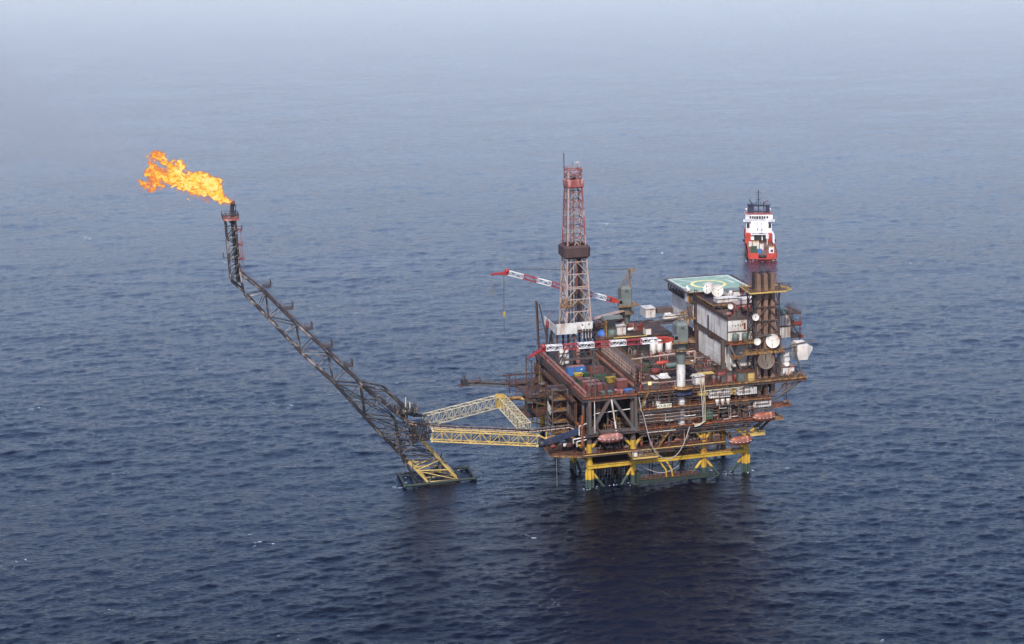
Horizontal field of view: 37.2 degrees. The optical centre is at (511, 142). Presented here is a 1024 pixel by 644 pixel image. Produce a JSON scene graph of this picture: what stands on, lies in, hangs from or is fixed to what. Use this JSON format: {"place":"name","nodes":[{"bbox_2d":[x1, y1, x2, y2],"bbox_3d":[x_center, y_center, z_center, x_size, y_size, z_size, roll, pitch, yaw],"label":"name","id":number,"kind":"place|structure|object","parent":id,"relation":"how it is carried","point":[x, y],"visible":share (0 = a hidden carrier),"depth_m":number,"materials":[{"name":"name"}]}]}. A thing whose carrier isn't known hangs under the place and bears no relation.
{"place":"outdoors","nodes":[
{"label":"outdoors","id":0,"kind":"place"},
{"bbox_2d":[0,0,1023,643],"bbox_3d":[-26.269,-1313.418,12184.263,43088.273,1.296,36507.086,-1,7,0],"label":"sea","id":1,"kind":"structure","parent":0,"point":[196,446],"depth_m":796.07,"materials":[{"name":"liquid"}]},
{"bbox_2d":[221,201,457,482],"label":"flare tower","id":2,"kind":"structure","parent":1,"relation":"in","point":[400,408],"depth_m":517.73,"materials":[{"name":"grey metal"}]},
{"bbox_2d":[138,150,231,204],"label":"flare flame","id":3,"kind":"object","parent":2,"relation":"attached to","point":[200,183],"visible":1,"depth_m":495.29,"materials":[{"name":"orange"}]},
{"bbox_2d":[402,395,500,423],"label":"bridge truss","id":4,"kind":"object","parent":2,"relation":"attached to","point":[460,413],"visible":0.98,"depth_m":539.52,"materials":[{"name":"metal"}]},
{"bbox_2d":[397,453,476,487],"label":"floating frame","id":5,"kind":"object","parent":1,"relation":"on","point":[473,477],"visible":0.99,"depth_m":529.78,"materials":[{"name":"metal"}]},
{"bbox_2d":[508,335,806,488],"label":"oil platform","id":6,"kind":"structure","parent":1,"relation":"in","point":[569,403],"depth_m":526.96,"materials":[{"name":"paint"}]},
{"bbox_2d":[409,420,568,447],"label":"bridge truss","id":7,"kind":"object","parent":6,"relation":"attached to","point":[424,437],"visible":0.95,"depth_m":520.20,"materials":[{"name":"metal"}]},
{"bbox_2d":[408,420,575,432],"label":"pipe bridge","id":8,"kind":"structure","parent":7,"relation":"on","point":[447,426],"depth_m":523.28,"materials":[{"name":"metal"}]},
{"bbox_2d":[458,361,540,392],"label":"burner boom","id":9,"kind":"object","parent":6,"relation":"on","point":[509,382],"visible":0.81,"depth_m":566.01,"materials":[{"name":"brown metal"}]},
{"bbox_2d":[506,396,549,420],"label":"support boom","id":10,"kind":"object","parent":6,"relation":"attached to","point":[511,398],"visible":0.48,"depth_m":552.31,"materials":[{"name":"beige paint"}]},
{"bbox_2d":[495,393,530,434],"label":"bridge truss","id":11,"kind":"object","parent":10,"relation":"attached to","point":[502,399],"visible":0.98,"depth_m":539.59,"materials":[{"name":"metal"}]},
{"bbox_2d":[535,300,550,364],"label":"stand hoist","id":12,"kind":"object","parent":6,"relation":"on","point":[537,324],"visible":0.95,"depth_m":555.79,"materials":[{"name":"metal"}]},
{"bbox_2d":[539,428,578,446],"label":"gangway","id":13,"kind":"object","parent":6,"relation":"attached to","point":[557,438],"visible":1,"depth_m":513.63,"materials":[{"name":"blue metal"}]},
{"bbox_2d":[540,352,586,396],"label":"skid girder","id":14,"kind":"object","parent":6,"relation":"on","point":[563,373],"visible":0.95,"depth_m":540.65,"materials":[{"name":"metal"}]},
{"bbox_2d":[491,268,637,334],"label":"pedestal crane","id":15,"kind":"object","parent":6,"relation":"on","point":[626,304],"visible":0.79,"depth_m":578.77,"materials":[{"name":"metal"}]},
{"bbox_2d":[566,443,573,448],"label":"tank","id":16,"kind":"object","parent":6,"relation":"on","point":[568,445],"visible":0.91,"depth_m":522.26,"materials":[{"name":"metal"}]},
{"bbox_2d":[566,364,584,375],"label":"shipping container","id":17,"kind":"object","parent":6,"relation":"on","point":[571,370],"visible":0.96,"depth_m":542.03,"materials":[{"name":"metal"}]},
{"bbox_2d":[573,372,582,376],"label":"cargo skip","id":18,"kind":"object","parent":6,"relation":"on","point":[578,373],"visible":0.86,"depth_m":538.75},
{"bbox_2d":[576,377,593,385],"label":"shipping container","id":19,"kind":"object","parent":6,"relation":"on","point":[578,380],"visible":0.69,"depth_m":528.25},
{"bbox_2d":[582,371,589,376],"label":"cargo skip","id":20,"kind":"object","parent":6,"relation":"on","point":[586,373],"visible":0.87,"depth_m":539.38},
{"bbox_2d":[581,379,599,389],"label":"shipping container","id":21,"kind":"object","parent":6,"relation":"on","point":[583,382],"visible":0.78,"depth_m":523.58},
{"bbox_2d":[585,382,606,392],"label":"shipping container","id":22,"kind":"object","parent":6,"relation":"on","point":[599,386],"visible":0.84,"depth_m":520.45,"materials":[{"name":"metal"}]},
{"bbox_2d":[588,365,603,373],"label":"shipping container","id":23,"kind":"object","parent":6,"relation":"on","point":[596,368],"visible":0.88,"depth_m":543.84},
{"bbox_2d":[589,348,608,397],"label":"boom rest","id":24,"kind":"object","parent":6,"relation":"on","point":[594,371],"visible":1,"depth_m":514.22,"materials":[{"name":"grey metal"}]},
{"bbox_2d":[593,373,607,379],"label":"shipping container","id":25,"kind":"object","parent":6,"relation":"on","point":[598,376],"visible":0.65,"depth_m":535.45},
{"bbox_2d":[600,390,613,394],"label":"cargo skip","id":26,"kind":"object","parent":6,"relation":"on","point":[609,392],"visible":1,"depth_m":517.48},
{"bbox_2d":[592,309,624,340],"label":"access bridge","id":27,"kind":"structure","parent":6,"relation":"on","point":[621,311],"depth_m":574.30,"materials":[{"name":"metal"}]},
{"bbox_2d":[597,426,622,442],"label":"lifeboat","id":28,"kind":"object","parent":6,"relation":"hanging from","point":[610,437],"visible":1,"depth_m":513.41,"materials":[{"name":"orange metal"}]},
{"bbox_2d":[605,376,616,382],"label":"cargo skip","id":29,"kind":"object","parent":6,"relation":"on","point":[609,379],"visible":0.93,"depth_m":531.96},
{"bbox_2d":[528,309,695,424],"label":"pedestal crane","id":30,"kind":"object","parent":6,"relation":"on","point":[679,338],"visible":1,"depth_m":519.27,"materials":[{"name":"white paint"}]},
{"bbox_2d":[592,344,636,387],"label":"skid girder","id":31,"kind":"object","parent":6,"relation":"on","point":[613,366],"visible":0.83,"depth_m":542.98,"materials":[{"name":"brown metal"}]},
{"bbox_2d":[613,389,622,393],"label":"cargo skip","id":32,"kind":"object","parent":6,"relation":"on","point":[617,391],"visible":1,"depth_m":518.54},
{"bbox_2d":[614,378,627,387],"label":"shipping container","id":33,"kind":"object","parent":6,"relation":"on","point":[620,382],"visible":1,"depth_m":525.38,"materials":[{"name":"metal"}]},
{"bbox_2d":[601,337,641,383],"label":"pipe rack","id":34,"kind":"object","parent":6,"relation":"on","point":[624,362],"visible":0.84,"depth_m":542.66,"materials":[{"name":"brown metal"}]},
{"bbox_2d":[586,319,671,352],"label":"support module","id":35,"kind":"object","parent":6,"relation":"on","point":[658,329],"visible":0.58,"depth_m":571.09,"materials":[{"name":"metal"}]},
{"bbox_2d":[597,329,604,336],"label":"tarpaulin heap","id":36,"kind":"object","parent":35,"relation":"on","point":[601,333],"visible":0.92,"depth_m":568.45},
{"bbox_2d":[601,314,622,336],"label":"pump house","id":37,"kind":"structure","parent":35,"relation":"on","point":[608,321],"depth_m":568.68,"materials":[{"name":"grey metal"}]},
{"bbox_2d":[615,323,625,334],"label":"module cabin","id":38,"kind":"object","parent":35,"relation":"on","point":[620,330],"visible":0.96,"depth_m":570.16,"materials":[{"name":"metal"}]},
{"bbox_2d":[635,323,643,329],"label":"module bin","id":39,"kind":"object","parent":35,"relation":"on","point":[640,326],"visible":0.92,"depth_m":576.32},
{"bbox_2d":[643,326,651,334],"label":"module cabin","id":40,"kind":"object","parent":35,"relation":"on","point":[647,330],"visible":1,"depth_m":569.32,"materials":[{"name":"white metal"}]},
{"bbox_2d":[640,305,655,317],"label":"hanging cabin","id":41,"kind":"object","parent":35,"relation":"on","point":[647,311],"visible":1,"depth_m":589.58,"materials":[{"name":"metal"}]},
{"bbox_2d":[657,313,676,323],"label":"workboat","id":42,"kind":"object","parent":35,"relation":"on","point":[666,321],"visible":0.57,"depth_m":586.15,"materials":[{"name":"metal"}]},
{"bbox_2d":[638,363,647,372],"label":"green locker","id":43,"kind":"object","parent":6,"relation":"on","point":[644,366],"visible":0.46,"depth_m":538.99,"materials":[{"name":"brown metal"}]},
{"bbox_2d":[637,361,651,370],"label":"process tank","id":44,"kind":"object","parent":6,"relation":"on","point":[649,364],"visible":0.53,"depth_m":544.31,"materials":[{"name":"metal"}]},
{"bbox_2d":[642,373,648,380],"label":"equipment locker","id":45,"kind":"object","parent":6,"relation":"on","point":[645,375],"visible":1,"depth_m":531.62,"materials":[{"name":"metal"}]},
{"bbox_2d":[641,383,659,389],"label":"grey manifold","id":46,"kind":"object","parent":6,"relation":"on","point":[654,386],"visible":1,"depth_m":520.43,"materials":[{"name":"metal"}]},
{"bbox_2d":[641,348,664,372],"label":"stair frame","id":47,"kind":"object","parent":6,"relation":"on","point":[651,359],"visible":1,"depth_m":540.75,"materials":[{"name":"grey metal"}]},
{"bbox_2d":[649,340,656,354],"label":"silo","id":48,"kind":"object","parent":6,"relation":"on","point":[653,348],"visible":0.69,"depth_m":563.74,"materials":[{"name":"metal"}]},
{"bbox_2d":[650,367,661,374],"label":"separator drum","id":49,"kind":"object","parent":6,"relation":"on","point":[656,370],"visible":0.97,"depth_m":536.01,"materials":[{"name":"metal"}]},
{"bbox_2d":[656,339,662,351],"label":"silo","id":50,"kind":"object","parent":6,"relation":"on","point":[659,346],"visible":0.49,"depth_m":564.26,"materials":[{"name":"metal"}]},
{"bbox_2d":[650,375,670,381],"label":"skid roof","id":51,"kind":"structure","parent":6,"relation":"on","point":[663,378],"depth_m":528.70,"materials":[{"name":"white metal"}]},
{"bbox_2d":[656,359,668,366],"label":"process tank","id":52,"kind":"object","parent":6,"relation":"on","point":[662,362],"visible":0.85,"depth_m":547.24,"materials":[{"name":"metal"}]},
{"bbox_2d":[656,403,671,407],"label":"name sign","id":53,"kind":"object","parent":6,"relation":"attached to","point":[663,405],"visible":1,"depth_m":520.63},
{"bbox_2d":[632,350,695,362],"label":"header pipe","id":54,"kind":"object","parent":6,"relation":"on","point":[694,351],"visible":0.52,"depth_m":550.05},
{"bbox_2d":[639,397,689,458],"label":"loading hose","id":55,"kind":"object","parent":6,"relation":"hanging from","point":[650,440],"visible":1,"depth_m":518.77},
{"bbox_2d":[665,341,672,353],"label":"silo","id":56,"kind":"object","parent":6,"relation":"on","point":[668,346],"visible":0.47,"depth_m":565.22,"materials":[{"name":"metal"}]},
{"bbox_2d":[665,361,676,369],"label":"process tank","id":57,"kind":"object","parent":6,"relation":"on","point":[670,365],"visible":0.61,"depth_m":544.28,"materials":[{"name":"metal"}]},
{"bbox_2d":[648,304,695,345],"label":"knuckle crane","id":58,"kind":"object","parent":6,"relation":"on","point":[690,315],"visible":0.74,"depth_m":566.87,"materials":[{"name":"grey metal"}]},
{"bbox_2d":[691,373,704,384],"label":"deck cabin","id":59,"kind":"object","parent":6,"relation":"on","point":[697,379],"visible":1,"depth_m":523.83,"materials":[{"name":"metal"}]},
{"bbox_2d":[695,390,707,395],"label":"cladding module","id":60,"kind":"object","parent":6,"relation":"attached to","point":[702,393],"visible":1,"depth_m":524.36,"materials":[{"name":"beige paint"}]},
{"bbox_2d":[697,371,714,379],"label":"flat store","id":61,"kind":"structure","parent":6,"relation":"on","point":[707,376],"depth_m":530.68,"materials":[{"name":"yellow metal"}]},
{"bbox_2d":[701,366,714,371],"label":"process tank","id":62,"kind":"object","parent":6,"relation":"on","point":[708,368],"visible":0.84,"depth_m":537.07,"materials":[{"name":"brown metal"}]},
{"bbox_2d":[706,409,712,418],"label":"escape panel","id":63,"kind":"object","parent":6,"relation":"attached to","point":[709,415],"visible":1,"depth_m":525.69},
{"bbox_2d":[714,433,719,440],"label":"equipment locker","id":64,"kind":"object","parent":6,"relation":"on","point":[716,435],"visible":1,"depth_m":528.10,"materials":[{"name":"metal"}]},
{"bbox_2d":[706,387,729,397],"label":"cladding module","id":65,"kind":"object","parent":6,"relation":"attached to","point":[715,394],"visible":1,"depth_m":525.70,"materials":[{"name":"white paint"}]},
{"bbox_2d":[720,375,726,381],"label":"equipment locker","id":66,"kind":"object","parent":6,"relation":"on","point":[723,378],"visible":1,"depth_m":527.61,"materials":[{"name":"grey metal"}]},
{"bbox_2d":[725,373,731,381],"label":"equipment locker","id":67,"kind":"object","parent":6,"relation":"on","point":[729,376],"visible":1,"depth_m":528.45,"materials":[{"name":"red metal"}]},
{"bbox_2d":[668,287,803,369],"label":"accommodation block","id":68,"kind":"structure","parent":6,"relation":"on","point":[712,329],"depth_m":550.90,"materials":[{"name":"grey metal"}]},
{"bbox_2d":[654,305,672,313],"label":"side deckhouse","id":69,"kind":"object","parent":68,"relation":"attached to","point":[665,309],"visible":0.93,"depth_m":593.05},
{"bbox_2d":[663,274,750,302],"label":"helideck","id":70,"kind":"object","parent":68,"relation":"on","point":[724,281],"visible":0.82,"depth_m":584.79,"materials":[{"name":"green metal"}]},
{"bbox_2d":[685,285,691,302],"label":"lookout hut","id":71,"kind":"object","parent":70,"relation":"on","point":[687,296],"visible":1,"depth_m":569.17,"materials":[{"name":"white paint"}]},
{"bbox_2d":[703,281,713,297],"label":"satellite dish","id":72,"kind":"object","parent":68,"relation":"on","point":[709,285],"visible":1,"depth_m":563.25,"materials":[{"name":"grey metal"}]},
{"bbox_2d":[711,284,723,296],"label":"satellite dish","id":73,"kind":"object","parent":68,"relation":"on","point":[717,290],"visible":0.99,"depth_m":561.32,"materials":[{"name":"grey metal"}]},
{"bbox_2d":[713,295,737,307],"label":"roof cabin","id":74,"kind":"object","parent":68,"relation":"on","point":[720,299],"visible":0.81,"depth_m":556.90,"materials":[{"name":"metal"}]},
{"bbox_2d":[723,287,745,295],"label":"roof cabin","id":75,"kind":"object","parent":68,"relation":"on","point":[734,290],"visible":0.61,"depth_m":566.87,"materials":[{"name":"grey metal"}]},
{"bbox_2d":[732,332,738,342],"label":"water tank","id":76,"kind":"object","parent":68,"relation":"on","point":[735,336],"visible":1,"depth_m":538.51,"materials":[{"name":"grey metal"}]},
{"bbox_2d":[731,300,751,311],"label":"roof cabin","id":77,"kind":"object","parent":68,"relation":"on","point":[738,304],"visible":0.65,"depth_m":549.85,"materials":[{"name":"grey metal"}]},
{"bbox_2d":[742,332,746,341],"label":"water tank","id":78,"kind":"object","parent":68,"relation":"on","point":[744,336],"visible":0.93,"depth_m":539.28,"materials":[{"name":"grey metal"}]},
{"bbox_2d":[738,296,751,301],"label":"roof cabin","id":79,"kind":"object","parent":68,"relation":"on","point":[742,298],"visible":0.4,"depth_m":556.78,"materials":[{"name":"metal"}]},
{"bbox_2d":[775,313,790,325],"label":"ribbed module","id":80,"kind":"object","parent":68,"relation":"on","point":[785,319],"visible":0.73,"depth_m":544.55,"materials":[{"name":"white paint"}]},
{"bbox_2d":[777,325,790,337],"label":"ribbed module","id":81,"kind":"object","parent":68,"relation":"on","point":[785,331],"visible":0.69,"depth_m":545.10,"materials":[{"name":"white paint"}]},
{"bbox_2d":[727,429,751,445],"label":"lifeboat","id":82,"kind":"object","parent":6,"relation":"hanging from","point":[741,440],"visible":1,"depth_m":525.74,"materials":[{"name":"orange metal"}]},
{"bbox_2d":[734,369,746,381],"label":"deck cabin","id":83,"kind":"object","parent":6,"relation":"on","point":[741,374],"visible":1,"depth_m":527.30,"materials":[{"name":"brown metal"}]},
{"bbox_2d":[739,374,745,381],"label":"door","id":84,"kind":"structure","parent":83,"relation":"in","point":[744,375],"depth_m":527.18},
{"bbox_2d":[736,385,756,394],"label":"cladding module","id":85,"kind":"object","parent":6,"relation":"attached to","point":[752,391],"visible":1,"depth_m":528.17,"materials":[{"name":"white paint"}]},
{"bbox_2d":[743,368,754,380],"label":"deck cabin","id":86,"kind":"object","parent":6,"relation":"on","point":[750,372],"visible":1,"depth_m":528.00,"materials":[{"name":"metal"}]},
{"bbox_2d":[751,271,757,369],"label":"exhaust stack","id":87,"kind":"object","parent":6,"relation":"on","point":[753,278],"visible":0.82,"depth_m":531.68,"materials":[{"name":"brown metal"}]},
{"bbox_2d":[755,274,760,394],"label":"exhaust stack","id":88,"kind":"object","parent":6,"relation":"on","point":[758,299],"visible":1,"depth_m":529.21,"materials":[{"name":"brown metal"}]},
{"bbox_2d":[750,400,770,407],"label":"cladding module","id":89,"kind":"object","parent":6,"relation":"attached to","point":[760,404],"visible":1,"depth_m":530.17,"materials":[{"name":"white paint"}]},
{"bbox_2d":[759,271,764,374],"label":"exhaust stack","id":90,"kind":"object","parent":6,"relation":"on","point":[760,272],"visible":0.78,"depth_m":532.33,"materials":[{"name":"brown metal"}]},
{"bbox_2d":[751,406,775,421],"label":"lifeboat","id":91,"kind":"object","parent":6,"relation":"hanging from","point":[765,416],"visible":1,"depth_m":527.01,"materials":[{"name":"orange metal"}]},
{"bbox_2d":[762,273,767,394],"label":"exhaust stack","id":92,"kind":"object","parent":6,"relation":"on","point":[765,312],"visible":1,"depth_m":529.93,"materials":[{"name":"brown metal"}]},
{"bbox_2d":[739,281,791,378],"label":"stack tower","id":93,"kind":"structure","parent":6,"relation":"on","point":[779,288],"depth_m":530.00,"materials":[{"name":"metal"}]},
{"bbox_2d":[752,314,758,320],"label":"satellite dish","id":94,"kind":"object","parent":93,"relation":"attached to","point":[756,318],"visible":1,"depth_m":527.44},
{"bbox_2d":[754,338,760,351],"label":"satellite dish","id":95,"kind":"object","parent":93,"relation":"on","point":[757,341],"visible":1,"depth_m":527.37,"materials":[{"name":"metal"}]},
{"bbox_2d":[758,352,774,368],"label":"satellite dish","id":96,"kind":"object","parent":93,"relation":"attached to","point":[768,363],"visible":1,"depth_m":528.82,"materials":[{"name":"metal"}]},
{"bbox_2d":[766,334,779,348],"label":"satellite dish","id":97,"kind":"object","parent":93,"relation":"on","point":[773,341],"visible":1,"depth_m":529.64,"materials":[{"name":"grey metal"}]},
{"bbox_2d":[766,270,771,374],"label":"exhaust stack","id":98,"kind":"object","parent":6,"relation":"on","point":[768,271],"visible":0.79,"depth_m":532.64,"materials":[{"name":"brown metal"}]},
{"bbox_2d":[769,272,774,393],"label":"exhaust stack","id":99,"kind":"object","parent":6,"relation":"on","point":[771,314],"visible":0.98,"depth_m":530.61,"materials":[{"name":"brown metal"}]},
{"bbox_2d":[780,363,794,375],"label":"deck cabin","id":100,"kind":"object","parent":6,"relation":"on","point":[787,369],"visible":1,"depth_m":533.50,"materials":[{"name":"metal"}]},
{"bbox_2d":[782,340,813,374],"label":"satellite dish","id":101,"kind":"object","parent":6,"relation":"on","point":[801,349],"visible":0.99,"depth_m":534.86,"materials":[{"name":"grey metal"}]},
{"bbox_2d":[743,190,776,259],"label":"supply vessel","id":102,"kind":"object","parent":1,"relation":"on","point":[758,224],"visible":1,"depth_m":937.48,"materials":[{"name":"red metal"}]},
{"bbox_2d":[751,246,756,252],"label":"cargo box","id":103,"kind":"object","parent":102,"relation":"on","point":[753,249],"visible":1,"depth_m":904.87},
{"bbox_2d":[753,241,758,248],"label":"cargo box","id":104,"kind":"object","parent":102,"relation":"on","point":[755,243],"visible":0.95,"depth_m":917.39,"materials":[{"name":"beige paint"}]},
{"bbox_2d":[769,246,773,252],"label":"cargo box","id":105,"kind":"object","parent":102,"relation":"on","point":[771,249],"visible":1,"depth_m":903.69,"materials":[{"name":"beige paint"}]},
{"bbox_2d":[544,313,592,364],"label":"drill floor","id":106,"kind":"structure","parent":0,"point":[573,327],"depth_m":555.15,"materials":[{"name":"metal"}]},
{"bbox_2d":[558,153,591,323],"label":"drilling derrick","id":107,"kind":"object","parent":106,"relation":"on","point":[578,251],"visible":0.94,"depth_m":555.68,"materials":[{"name":"red metal"}]},
{"bbox_2d":[632,450,637,456],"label":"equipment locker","id":108,"kind":"object","parent":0,"point":[634,453],"visible":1,"depth_m":516.87,"materials":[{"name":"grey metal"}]},
{"bbox_2d":[781,352,789,363],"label":"tilted panel","id":109,"kind":"object","parent":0,"point":[784,357],"visible":1,"depth_m":535.76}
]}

